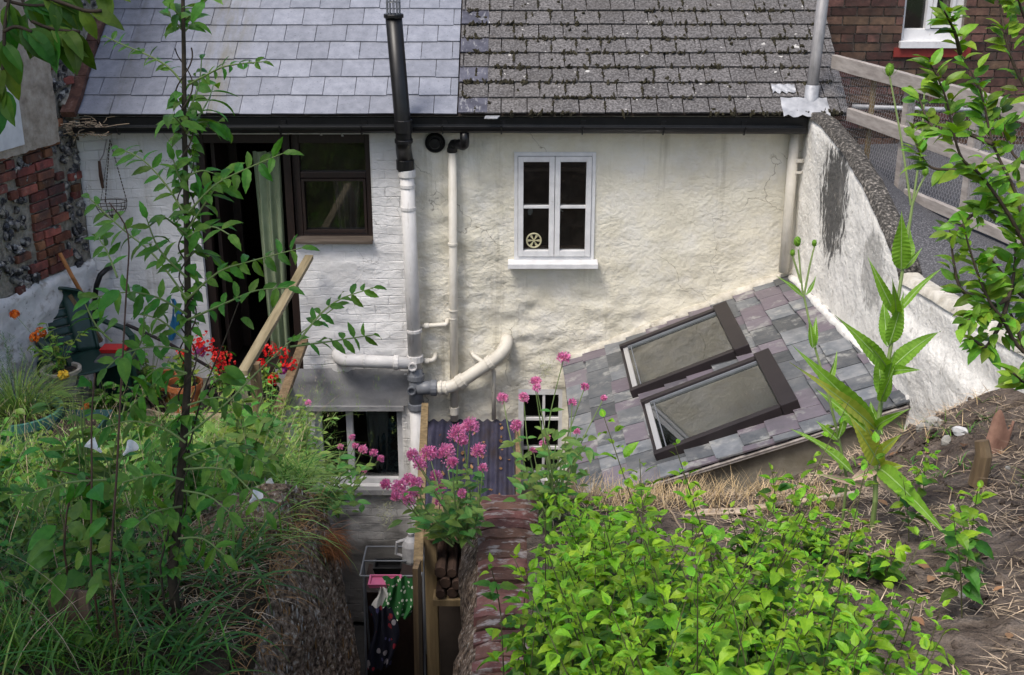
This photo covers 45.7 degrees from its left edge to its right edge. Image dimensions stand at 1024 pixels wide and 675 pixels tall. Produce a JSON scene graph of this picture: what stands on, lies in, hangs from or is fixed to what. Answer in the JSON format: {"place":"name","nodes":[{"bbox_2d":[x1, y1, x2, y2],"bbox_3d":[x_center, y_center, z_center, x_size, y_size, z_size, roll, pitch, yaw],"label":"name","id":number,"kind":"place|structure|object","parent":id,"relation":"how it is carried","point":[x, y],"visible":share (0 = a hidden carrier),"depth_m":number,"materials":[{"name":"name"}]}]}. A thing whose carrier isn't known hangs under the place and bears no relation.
{"place":"outdoors","nodes":[
{"label":"outdoors","id":0,"kind":"place"},
{"bbox_2d":[0,405,357,674],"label":"garden bank","id":1,"kind":"structure","parent":0,"point":[213,668],"depth_m":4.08,"materials":[{"name":"plant"}]},
{"bbox_2d":[0,408,26,455],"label":"weed","id":2,"kind":"object","parent":1,"relation":"on","point":[6,426],"visible":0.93,"depth_m":6.50,"materials":[{"name":"green plant"}]},
{"bbox_2d":[0,435,30,528],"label":"weed","id":3,"kind":"object","parent":1,"relation":"on","point":[5,462],"visible":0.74,"depth_m":4.87,"materials":[{"name":"green plant"}]},
{"bbox_2d":[0,393,63,452],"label":"glazed pot","id":4,"kind":"object","parent":1,"relation":"on","point":[23,429],"visible":0.29,"depth_m":8.13,"materials":[{"name":"teal ceramic"}]},
{"bbox_2d":[0,324,96,441],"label":"ornamental grass","id":5,"kind":"object","parent":4,"relation":"in","point":[13,402],"depth_m":8.26,"materials":[{"name":"green plant"}]},
{"bbox_2d":[0,0,130,133],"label":"overhanging tree","id":6,"kind":"object","parent":1,"relation":"on","point":[52,38],"visible":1,"depth_m":2.27,"materials":[{"name":"green plant"}]},
{"bbox_2d":[40,380,90,409],"bbox_3d":[-3.285,0.613,8.981,0.280,0.559,0.280,0,20,0],"label":"storage crate","id":7,"kind":"object","parent":1,"relation":"on","point":[84,394],"visible":0.08,"depth_m":8.83,"materials":[{"name":"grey plastic"}]},
{"bbox_2d":[40,362,81,389],"bbox_3d":[-3.285,0.286,8.873,0.290,0.130,0.290,0,20,0],"label":"stone bowl","id":8,"kind":"object","parent":7,"relation":"on","point":[74,369],"visible":0.57,"depth_m":8.82,"materials":[{"name":"stone"}]},
{"bbox_2d":[9,309,88,370],"bbox_3d":[-3.355,0.054,8.738,0.544,0.461,0.354,0,20,0],"label":"marigold","id":9,"kind":"object","parent":8,"relation":"on","point":[14,313],"visible":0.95,"depth_m":8.77,"materials":[{"name":"green plant"}]},
{"bbox_2d":[26,466,108,637],"bbox_3d":[-1.418,0.697,3.917,0.290,0.538,0.220,-18,27,-40],"label":"climbing plant","id":10,"kind":"object","parent":1,"relation":"on","point":[41,544],"visible":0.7,"depth_m":3.87,"materials":[{"name":"green plant"}]},
{"bbox_2d":[24,410,112,461],"bbox_3d":[-2.908,0.719,8.020,0.336,0.200,0.762,0,20,0],"label":"plant trough","id":11,"kind":"object","parent":1,"relation":"on","point":[106,413],"visible":0.2,"depth_m":8.19,"materials":[{"name":"teal plastic"}]},
{"bbox_2d":[48,588,92,638],"bbox_3d":[-1.404,0.937,3.877,0.147,0.281,0.069,3,20,8],"label":"offcut board","id":12,"kind":"object","parent":1,"relation":"on","point":[79,595],"visible":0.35,"depth_m":3.85,"materials":[{"name":"wood"}]},
{"bbox_2d":[22,390,141,558],"bbox_3d":[-1.554,0.497,4.478,0.401,0.659,0.348,0,20,0],"label":"weed","id":13,"kind":"object","parent":1,"relation":"on","point":[100,509],"visible":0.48,"depth_m":4.40,"materials":[{"name":"green plant"}]},
{"bbox_2d":[37,397,137,440],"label":"border plant","id":14,"kind":"object","parent":1,"relation":"on","point":[50,432],"visible":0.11,"depth_m":8.18,"materials":[{"name":"green plant"}]},
{"bbox_2d":[63,373,121,650],"bbox_3d":[-1.276,0.569,3.713,0.177,0.899,0.290,-3,20,-8],"label":"climbing plant","id":15,"kind":"object","parent":1,"relation":"on","point":[97,492],"visible":0.86,"depth_m":3.70,"materials":[{"name":"green plant"}]},
{"bbox_2d":[84,437,118,564],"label":"bindweed flower","id":16,"kind":"object","parent":1,"relation":"on","point":[88,445],"visible":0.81,"depth_m":4.22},
{"bbox_2d":[83,202,148,670],"bbox_3d":[-1.174,0.333,3.635,0.156,1.402,0.438,0,20,0],"label":"climbing plant","id":17,"kind":"object","parent":1,"relation":"on","point":[108,298],"visible":0.99,"depth_m":3.60,"materials":[{"name":"green plant"}]},
{"bbox_2d":[88,379,146,438],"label":"border plant","id":18,"kind":"object","parent":1,"relation":"on","point":[98,391],"visible":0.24,"depth_m":9.13,"materials":[{"name":"green plant"}]},
{"bbox_2d":[69,425,198,500],"bbox_3d":[-1.750,0.575,5.793,0.469,0.372,0.570,16,25,36],"label":"weed","id":19,"kind":"object","parent":1,"relation":"on","point":[133,436],"visible":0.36,"depth_m":5.70,"materials":[{"name":"green plant"}]},
{"bbox_2d":[118,440,149,557],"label":"bindweed flower","id":20,"kind":"object","parent":1,"relation":"on","point":[132,445],"visible":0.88,"depth_m":4.21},
{"bbox_2d":[0,413,295,608],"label":"ground cover","id":21,"kind":"object","parent":1,"relation":"on","point":[71,547],"visible":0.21,"depth_m":4.42,"materials":[{"name":"green plant"}]},
{"bbox_2d":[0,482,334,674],"bbox_3d":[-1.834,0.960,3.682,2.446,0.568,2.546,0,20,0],"label":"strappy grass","id":22,"kind":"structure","parent":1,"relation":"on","point":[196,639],"depth_m":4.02,"materials":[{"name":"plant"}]},
{"bbox_2d":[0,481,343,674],"bbox_3d":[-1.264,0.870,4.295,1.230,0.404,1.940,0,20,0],"label":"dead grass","id":23,"kind":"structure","parent":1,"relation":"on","point":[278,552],"depth_m":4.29,"materials":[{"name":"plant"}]},
{"bbox_2d":[122,404,225,441],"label":"border plant","id":24,"kind":"object","parent":1,"relation":"on","point":[177,415],"visible":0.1,"depth_m":8.80,"materials":[{"name":"green plant"}]},
{"bbox_2d":[140,406,216,525],"bbox_3d":[-1.327,0.517,4.798,0.302,0.536,0.262,-7,21,-19],"label":"weed","id":25,"kind":"object","parent":1,"relation":"on","point":[171,482],"visible":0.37,"depth_m":4.79,"materials":[{"name":"green plant"}]},
{"bbox_2d":[0,0,386,624],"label":"sapling tree","id":26,"kind":"object","parent":1,"relation":"on","point":[177,562],"visible":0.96,"depth_m":3.80,"materials":[{"name":"green plant"}]},
{"bbox_2d":[159,298,253,625],"bbox_3d":[-1.002,0.421,3.977,0.200,1.081,0.443,14,24,33],"label":"climbing plant","id":27,"kind":"object","parent":1,"relation":"on","point":[232,374],"visible":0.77,"depth_m":3.90,"materials":[{"name":"green plant"}]},
{"bbox_2d":[170,415,247,459],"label":"weed","id":28,"kind":"object","parent":1,"relation":"on","point":[205,431],"visible":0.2,"depth_m":7.69,"materials":[{"name":"green plant"}]},
{"bbox_2d":[188,384,279,467],"bbox_3d":[-1.280,0.465,5.600,0.429,0.499,0.532,15,25,36],"label":"weed","id":29,"kind":"object","parent":1,"relation":"on","point":[250,422],"visible":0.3,"depth_m":5.57,"materials":[{"name":"green plant"}]},
{"bbox_2d":[201,417,287,494],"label":"weed","id":30,"kind":"object","parent":1,"relation":"on","point":[229,465],"visible":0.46,"depth_m":5.06,"materials":[{"name":"green plant"}]},
{"bbox_2d":[227,379,306,446],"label":"border plant","id":31,"kind":"object","parent":1,"relation":"on","point":[271,401],"visible":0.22,"depth_m":8.60,"materials":[{"name":"green plant"}]},
{"bbox_2d":[152,350,395,585],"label":"tall grass","id":32,"kind":"structure","parent":1,"relation":"on","point":[322,471],"depth_m":5.49,"materials":[{"name":"plant"}]},
{"bbox_2d":[239,255,312,442],"bbox_3d":[-1.670,0.447,8.883,0.161,1.504,2.435,0,20,0],"label":"handrail","id":33,"kind":"object","parent":1,"relation":"on","point":[250,364],"visible":0.66,"depth_m":8.51,"materials":[{"name":"wood"}]},
{"bbox_2d":[266,394,338,466],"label":"border plant","id":34,"kind":"object","parent":1,"relation":"on","point":[298,432],"visible":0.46,"depth_m":7.76,"materials":[{"name":"green plant"}]},
{"bbox_2d":[294,399,384,517],"bbox_3d":[-0.851,0.594,6.034,0.413,0.714,0.740,0,20,0],"label":"red valerian","id":35,"kind":"object","parent":1,"relation":"on","point":[352,469],"visible":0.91,"depth_m":5.94,"materials":[{"name":"green plant"}]},
{"bbox_2d":[0,364,1023,674],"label":"dry straw","id":36,"kind":"object","parent":1,"relation":"on","point":[904,508],"visible":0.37,"depth_m":4.78,"materials":[{"name":"plant"}]},
{"bbox_2d":[89,378,290,431],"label":"paving","id":37,"kind":"structure","parent":0,"point":[202,404],"depth_m":9.85,"materials":[{"name":"stone"}]},
{"bbox_2d":[34,286,140,396],"bbox_3d":[-3.335,0.128,9.370,0.741,0.937,0.632,15,25,35],"label":"garden chair","id":38,"kind":"object","parent":37,"relation":"on","point":[86,352],"visible":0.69,"depth_m":9.50,"materials":[{"name":"green plastic"}]},
{"bbox_2d":[93,347,140,411],"bbox_3d":[-3.076,0.333,9.560,0.291,0.455,0.322,0,20,0],"label":"water tub","id":39,"kind":"object","parent":37,"relation":"on","point":[112,374],"visible":0.23,"depth_m":9.43,"materials":[{"name":"black plastic"}]},
{"bbox_2d":[99,344,128,352],"bbox_3d":[-3.106,0.087,9.514,0.200,0.032,0.140,0,20,0],"label":"red tray","id":40,"kind":"object","parent":39,"relation":"on","point":[109,348],"visible":0.86,"depth_m":9.48,"materials":[{"name":"plastic"}]},
{"bbox_2d":[136,343,171,403],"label":"potted shrub","id":41,"kind":"object","parent":37,"relation":"on","point":[146,369],"visible":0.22,"depth_m":9.61,"materials":[{"name":"green plant"}]},
{"bbox_2d":[145,391,166,412],"bbox_3d":[-2.772,0.517,9.500,0.164,0.150,0.164,0,20,0],"label":"plant pot","id":42,"kind":"object","parent":37,"relation":"on","point":[163,397],"visible":0.48,"depth_m":9.45,"materials":[{"name":"black plastic"}]},
{"bbox_2d":[125,323,211,368],"bbox_3d":[-2.797,0.071,9.912,0.646,0.438,0.029,-3,20,-9],"label":"dark pole","id":43,"kind":"object","parent":37,"relation":"on","point":[158,339],"visible":0.47,"depth_m":9.87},
{"bbox_2d":[167,376,202,412],"bbox_3d":[-2.551,0.463,9.501,0.284,0.250,0.284,0,20,0],"label":"terracotta pot","id":44,"kind":"object","parent":37,"relation":"on","point":[173,392],"visible":0.47,"depth_m":9.44,"materials":[{"name":"ceramic"}]},
{"bbox_2d":[168,330,235,386],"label":"geranium","id":45,"kind":"object","parent":44,"relation":"on","point":[180,381],"visible":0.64,"depth_m":9.39,"materials":[{"name":"red plant"}]},
{"bbox_2d":[205,382,236,413],"bbox_3d":[-2.265,0.480,9.529,0.264,0.200,0.264,0,20,0],"label":"plant pot","id":46,"kind":"object","parent":37,"relation":"on","point":[216,394],"visible":0.24,"depth_m":9.46,"materials":[{"name":"ceramic"}]},
{"bbox_2d":[194,345,289,391],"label":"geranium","id":47,"kind":"object","parent":46,"relation":"on","point":[224,384],"visible":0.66,"depth_m":9.46,"materials":[{"name":"plant"}]},
{"bbox_2d":[248,384,279,414],"bbox_3d":[-1.930,0.497,9.482,0.244,0.200,0.244,0,20,0],"label":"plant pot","id":48,"kind":"object","parent":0,"point":[264,394],"visible":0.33,"depth_m":9.41,"materials":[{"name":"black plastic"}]},
{"bbox_2d":[246,341,296,391],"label":"geranium","id":49,"kind":"object","parent":48,"relation":"on","point":[271,375],"visible":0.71,"depth_m":9.40,"materials":[{"name":"red plant"}]},
{"bbox_2d":[323,431,557,441],"label":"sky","id":50,"kind":"structure","parent":0,"point":[360,436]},
{"bbox_2d":[324,442,557,674],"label":"sunken yard","id":51,"kind":"structure","parent":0,"point":[364,458],"depth_m":14.30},
{"bbox_2d":[72,0,461,621],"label":"white cottage","id":52,"kind":"structure","parent":51,"relation":"on","point":[338,94],"depth_m":9.87,"materials":[{"name":"paint"}]},
{"bbox_2d":[58,115,128,140],"bbox_3d":[-3.221,-1.603,9.337,0.560,0.198,0.207,0,20,0],"label":"bird nest","id":53,"kind":"object","parent":52,"relation":"on","point":[75,125],"visible":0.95,"depth_m":9.31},
{"bbox_2d":[92,266,112,328],"bbox_3d":[-3.342,-0.137,9.939,0.257,0.906,0.098,-10,22,-26],"label":"black hose","id":54,"kind":"object","parent":52,"relation":"attached to","point":[102,272],"visible":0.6,"depth_m":9.79,"materials":[{"name":"plastic"}]},
{"bbox_2d":[98,139,106,187],"bbox_3d":[-3.208,-1.362,9.550,0.097,0.386,0.032,0,20,0],"label":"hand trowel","id":55,"kind":"object","parent":52,"relation":"hanging from","point":[100,173],"visible":1,"depth_m":9.56,"materials":[{"name":"metal"}]},
{"bbox_2d":[96,140,126,217],"bbox_3d":[-3.157,-1.232,9.512,0.257,0.609,0.157,0,20,0],"label":"hanging basket","id":56,"kind":"object","parent":52,"relation":"hanging from","point":[116,203],"visible":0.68,"depth_m":9.54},
{"bbox_2d":[168,299,180,340],"bbox_3d":[-2.781,-0.148,10.014,0.129,0.350,0.063,0,20,0],"label":"blue rag","id":57,"kind":"object","parent":52,"relation":"hanging from","point":[174,323],"visible":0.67,"depth_m":10.02,"materials":[{"name":"fabric"}]},
{"bbox_2d":[194,134,303,374],"bbox_3d":[-2.127,-0.750,10.204,0.761,2.049,0.610,0,20,0],"label":"doorway","id":58,"kind":"structure","parent":52,"relation":"in","point":[224,153],"depth_m":10.09,"materials":[{"name":"black"}]},
{"bbox_2d":[290,134,372,243],"bbox_3d":[-1.443,-1.192,9.708,0.648,0.878,0.180,0,20,0],"label":"window","id":59,"kind":"structure","parent":52,"relation":"in","point":[304,235],"depth_m":9.72,"materials":[{"name":"brown wood"}]},
{"bbox_2d":[315,411,403,482],"bbox_3d":[-1.310,0.915,10.525,0.747,0.741,0.065,0,20,0],"label":"window","id":60,"kind":"structure","parent":52,"relation":"in","point":[349,418],"depth_m":10.51,"materials":[{"name":"white paint"}]},
{"bbox_2d":[191,479,360,674],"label":"retaining bank","id":61,"kind":"structure","parent":51,"relation":"on","point":[325,643],"depth_m":4.80,"materials":[{"name":"soil"}]},
{"bbox_2d":[319,520,360,574],"bbox_3d":[-0.680,0.883,4.917,0.192,0.293,0.264,-5,21,-14],"label":"root mat","id":62,"kind":"object","parent":61,"relation":"attached to","point":[333,552],"visible":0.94,"depth_m":4.89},
{"bbox_2d":[359,546,426,674],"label":"clothes airer","id":63,"kind":"object","parent":51,"relation":"on","point":[365,604],"visible":0.69,"depth_m":8.63,"materials":[{"name":"grey plastic"}]},
{"bbox_2d":[372,587,387,607],"bbox_3d":[-0.887,1.772,8.262,0.149,0.177,0.079,0,20,0],"label":"pale shirt","id":64,"kind":"object","parent":63,"relation":"hanging from","point":[378,601],"visible":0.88,"depth_m":8.26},
{"bbox_2d":[367,605,399,671],"bbox_3d":[-0.867,2.024,8.163,0.225,0.476,0.079,0,20,0],"label":"flowered dress","id":65,"kind":"object","parent":63,"relation":"hanging from","point":[385,640],"visible":1,"depth_m":8.16,"materials":[{"name":"fabric"}]},
{"bbox_2d":[368,574,401,587],"bbox_3d":[-0.866,1.664,8.295,0.220,0.030,0.132,0,20,0],"label":"pink tray","id":66,"kind":"object","parent":63,"relation":"on","point":[376,581],"visible":0.77,"depth_m":8.31,"materials":[{"name":"plastic"}]},
{"bbox_2d":[372,558,402,573],"bbox_3d":[-0.875,1.620,8.590,0.204,0.060,0.144,0,20,0],"label":"black tray","id":67,"kind":"object","parent":63,"relation":"on","point":[387,568],"visible":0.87,"depth_m":8.62,"materials":[{"name":"plastic"}]},
{"bbox_2d":[382,575,412,620],"bbox_3d":[-0.763,1.770,8.236,0.271,0.316,0.079,0,20,0],"label":"spotted cloth","id":68,"kind":"object","parent":63,"relation":"hanging from","point":[399,600],"visible":0.86,"depth_m":8.23,"materials":[{"name":"green fabric"}]},
{"bbox_2d":[395,533,414,564],"bbox_3d":[-0.727,1.470,8.571,0.172,0.227,0.131,11,23,28],"label":"plastic jug","id":69,"kind":"object","parent":63,"relation":"on","point":[407,554],"visible":0.66,"depth_m":8.52,"materials":[{"name":"plastic"}]},
{"bbox_2d":[366,564,427,674],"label":"doorway","id":70,"kind":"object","parent":51,"relation":"on","point":[402,662],"visible":0.23,"depth_m":8.92,"materials":[{"name":"black"}]},
{"bbox_2d":[412,497,480,674],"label":"log store","id":71,"kind":"structure","parent":51,"relation":"on","point":[443,624],"depth_m":7.46,"materials":[{"name":"wood"}]},
{"bbox_2d":[413,403,428,571],"bbox_3d":[-0.624,0.944,8.450,0.056,0.364,2.993,-1,20,-3],"label":"yellow timber","id":72,"kind":"object","parent":71,"relation":"on","point":[419,545],"visible":0.59,"depth_m":8.30,"materials":[{"name":"wood"}]},
{"bbox_2d":[436,577,445,598],"bbox_3d":[-0.428,1.482,7.414,0.056,0.057,0.320,0,20,0],"label":"firewood log","id":73,"kind":"object","parent":71,"relation":"on","point":[440,592],"visible":0.45,"depth_m":7.27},
{"bbox_2d":[440,551,450,587],"bbox_3d":[-0.398,1.414,7.413,0.065,0.066,0.320,0,20,0],"label":"firewood log","id":74,"kind":"object","parent":73,"relation":"on","point":[445,581],"visible":0.38,"depth_m":7.27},
{"bbox_2d":[434,541,448,577],"bbox_3d":[-0.428,1.348,7.406,0.069,0.070,0.320,0,20,0],"label":"firewood log","id":75,"kind":"object","parent":74,"relation":"on","point":[441,562],"visible":0.9,"depth_m":7.34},
{"bbox_2d":[447,542,458,577],"bbox_3d":[-0.358,1.351,7.398,0.056,0.057,0.320,0,20,0],"label":"firewood log","id":76,"kind":"object","parent":74,"relation":"on","point":[452,562],"visible":0.93,"depth_m":7.35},
{"bbox_2d":[447,577,457,597],"bbox_3d":[-0.358,1.476,7.428,0.064,0.065,0.320,0,20,0],"label":"firewood log","id":77,"kind":"object","parent":71,"relation":"on","point":[451,592],"visible":0.34,"depth_m":7.28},
{"bbox_2d":[452,554,459,589],"bbox_3d":[-0.328,1.422,7.391,0.059,0.060,0.320,0,20,0],"label":"firewood log","id":78,"kind":"object","parent":77,"relation":"on","point":[455,582],"visible":0.41,"depth_m":7.25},
{"bbox_2d":[453,494,537,674],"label":"brick wall","id":79,"kind":"structure","parent":51,"relation":"on","point":[505,535],"depth_m":4.79,"materials":[{"name":"brick"}]},
{"bbox_2d":[372,416,494,547],"bbox_3d":[-0.314,0.569,4.902,0.497,0.643,0.670,0,20,0],"label":"red valerian","id":80,"kind":"object","parent":79,"relation":"on","point":[452,521],"visible":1,"depth_m":4.83,"materials":[{"name":"green plant"}]},
{"bbox_2d":[410,0,847,494],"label":"cream cottage","id":81,"kind":"structure","parent":51,"relation":"on","point":[616,168],"depth_m":9.78,"materials":[{"name":"paint"}]},
{"bbox_2d":[518,389,564,485],"bbox_3d":[0.235,0.846,10.412,0.441,0.874,0.130,0,20,0],"label":"window","id":82,"kind":"structure","parent":81,"relation":"in","point":[543,392],"depth_m":10.36,"materials":[{"name":"white paint"}]},
{"bbox_2d":[508,152,597,268],"bbox_3d":[0.330,-1.062,9.835,0.725,0.931,0.430,0,20,0],"label":"window","id":83,"kind":"structure","parent":81,"relation":"in","point":[553,255],"depth_m":9.75,"materials":[{"name":"white paint"}]},
{"bbox_2d":[559,268,910,497],"bbox_3d":[1.474,1.451,9.154,2.164,3.432,2.862,0,20,0],"label":"lean to","id":84,"kind":"object","parent":51,"relation":"on","point":[716,385],"visible":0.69,"depth_m":8.40,"materials":[{"name":"tile"}]},
{"bbox_2d":[424,419,520,563],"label":"plastic roof","id":85,"kind":"structure","parent":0,"point":[496,480],"depth_m":9.95,"materials":[{"name":"plastic"}]},
{"bbox_2d":[527,388,1023,674],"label":"garden soil","id":86,"kind":"structure","parent":0,"point":[973,629],"depth_m":4.82,"materials":[{"name":"soil"}]},
{"bbox_2d":[496,351,607,519],"bbox_3d":[0.172,0.444,5.047,0.484,0.729,0.706,0,20,0],"label":"red valerian","id":87,"kind":"object","parent":86,"relation":"on","point":[570,456],"visible":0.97,"depth_m":5.10,"materials":[{"name":"green plant"}]},
{"bbox_2d":[682,507,746,515],"bbox_3d":[0.631,0.760,5.235,0.771,0.048,0.073,0,20,-1],"label":"fallen plank","id":88,"kind":"object","parent":86,"relation":"on","point":[719,512],"visible":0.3,"depth_m":5.21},
{"bbox_2d":[473,399,996,674],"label":"lemon balm","id":89,"kind":"object","parent":86,"relation":"on","point":[591,616],"visible":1,"depth_m":3.20,"materials":[{"name":"green plant"}]},
{"bbox_2d":[526,390,1023,529],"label":"dry grass","id":90,"kind":"structure","parent":86,"relation":"on","point":[664,504],"depth_m":5.39,"materials":[{"name":"plant"}]},
{"bbox_2d":[747,491,854,510],"bbox_3d":[1.269,0.714,5.325,0.523,0.036,0.048,-4,20,-12],"label":"thin batten","id":91,"kind":"object","parent":86,"relation":"on","point":[833,496],"visible":0.53,"depth_m":5.31,"materials":[{"name":"brown wood"}]},
{"bbox_2d":[777,236,847,521],"bbox_3d":[1.282,0.186,5.059,0.413,1.186,0.207,17,26,39],"label":"teasel","id":92,"kind":"object","parent":86,"relation":"on","point":[813,340],"visible":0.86,"depth_m":5.00,"materials":[{"name":"green plant"}]},
{"bbox_2d":[660,421,997,646],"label":"twigs","id":93,"kind":"object","parent":86,"relation":"on","point":[913,433],"visible":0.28,"depth_m":5.05,"materials":[{"name":"wood"}]},
{"bbox_2d":[789,63,946,535],"bbox_3d":[1.409,-0.081,4.766,0.626,1.837,1.138,3,20,9],"label":"teasel","id":94,"kind":"object","parent":86,"relation":"on","point":[862,418],"visible":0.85,"depth_m":4.88,"materials":[{"name":"green plant"}]},
{"bbox_2d":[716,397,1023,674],"bbox_3d":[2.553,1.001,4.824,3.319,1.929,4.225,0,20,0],"label":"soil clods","id":95,"kind":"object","parent":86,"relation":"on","point":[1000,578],"visible":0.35,"depth_m":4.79,"materials":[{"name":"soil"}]},
{"bbox_2d":[792,112,1023,429],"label":"garden wall","id":96,"kind":"structure","parent":86,"relation":"on","point":[847,217],"depth_m":8.07,"materials":[{"name":"paint"}]},
{"bbox_2d":[859,144,1023,331],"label":"felt roof","id":97,"kind":"structure","parent":96,"relation":"attached to","point":[924,221],"depth_m":7.92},
{"bbox_2d":[852,104,971,111],"bbox_3d":[3.993,-1.886,9.998,2.394,0.066,0.040,0,20,0],"label":"drain pipe","id":98,"kind":"object","parent":97,"relation":"attached to","point":[861,106],"visible":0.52,"depth_m":9.98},
{"bbox_2d":[827,55,1023,243],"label":"wire fence","id":99,"kind":"object","parent":97,"relation":"on","point":[870,121],"visible":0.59,"depth_m":8.34,"materials":[{"name":"wood"}]},
{"bbox_2d":[821,425,1023,638],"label":"dead leaves","id":100,"kind":"object","parent":86,"relation":"on","point":[919,619],"visible":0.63,"depth_m":4.52,"materials":[{"name":"brown plant"}]},
{"bbox_2d":[822,396,1023,567],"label":"green tufts","id":101,"kind":"object","parent":86,"relation":"on","point":[945,421],"visible":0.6,"depth_m":5.81,"materials":[{"name":"green plant"}]},
{"bbox_2d":[925,416,942,429],"bbox_3d":[2.118,0.436,6.095,0.079,0.085,0.078,-9,22,-23],"label":"stone","id":102,"kind":"object","parent":86,"relation":"on","point":[931,420],"visible":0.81,"depth_m":6.07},
{"bbox_2d":[952,426,968,435],"bbox_3d":[2.153,0.455,5.838,0.049,0.064,0.094,-16,25,-36],"label":"stone","id":103,"kind":"object","parent":86,"relation":"on","point":[958,430],"visible":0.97,"depth_m":5.82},
{"bbox_2d":[899,0,1023,389],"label":"plum tree","id":104,"kind":"object","parent":86,"relation":"on","point":[999,286],"visible":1,"depth_m":3.90,"materials":[{"name":"green plant"}]},
{"bbox_2d":[968,439,992,488],"bbox_3d":[2.006,0.536,5.202,0.085,0.213,0.087,0,20,0],"label":"wood stump","id":105,"kind":"object","parent":86,"relation":"on","point":[981,465],"visible":0.94,"depth_m":5.17,"materials":[{"name":"wood"}]},
{"bbox_2d":[986,410,1014,454],"bbox_3d":[2.213,0.448,5.530,0.164,0.245,0.070,-2,20,-7],"label":"broken tile","id":106,"kind":"object","parent":86,"relation":"on","point":[999,434],"visible":0.66,"depth_m":5.53,"materials":[{"name":"ceramic"}]},
{"label":"ground","id":107,"kind":"structure","parent":0,"visible":0},
{"bbox_2d":[0,0,105,395],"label":"flint wall","id":108,"kind":"structure","parent":107,"relation":"on","point":[43,222],"depth_m":9.14,"materials":[{"name":"stone"}]},
{"bbox_2d":[58,252,82,290],"bbox_3d":[-3.416,-0.477,9.474,0.072,0.411,0.187,16,25,37],"label":"tool handle","id":109,"kind":"object","parent":108,"relation":"attached to","point":[69,271],"visible":0.79,"depth_m":9.41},
{"bbox_2d":[827,0,1023,143],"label":"brick house","id":110,"kind":"structure","parent":107,"relation":"on","point":[895,33],"depth_m":10.50,"materials":[{"name":"brown brick"}]},
{"bbox_2d":[898,0,963,47],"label":"window","id":111,"kind":"structure","parent":110,"relation":"in","point":[924,37],"depth_m":10.47,"materials":[{"name":"white paint"}]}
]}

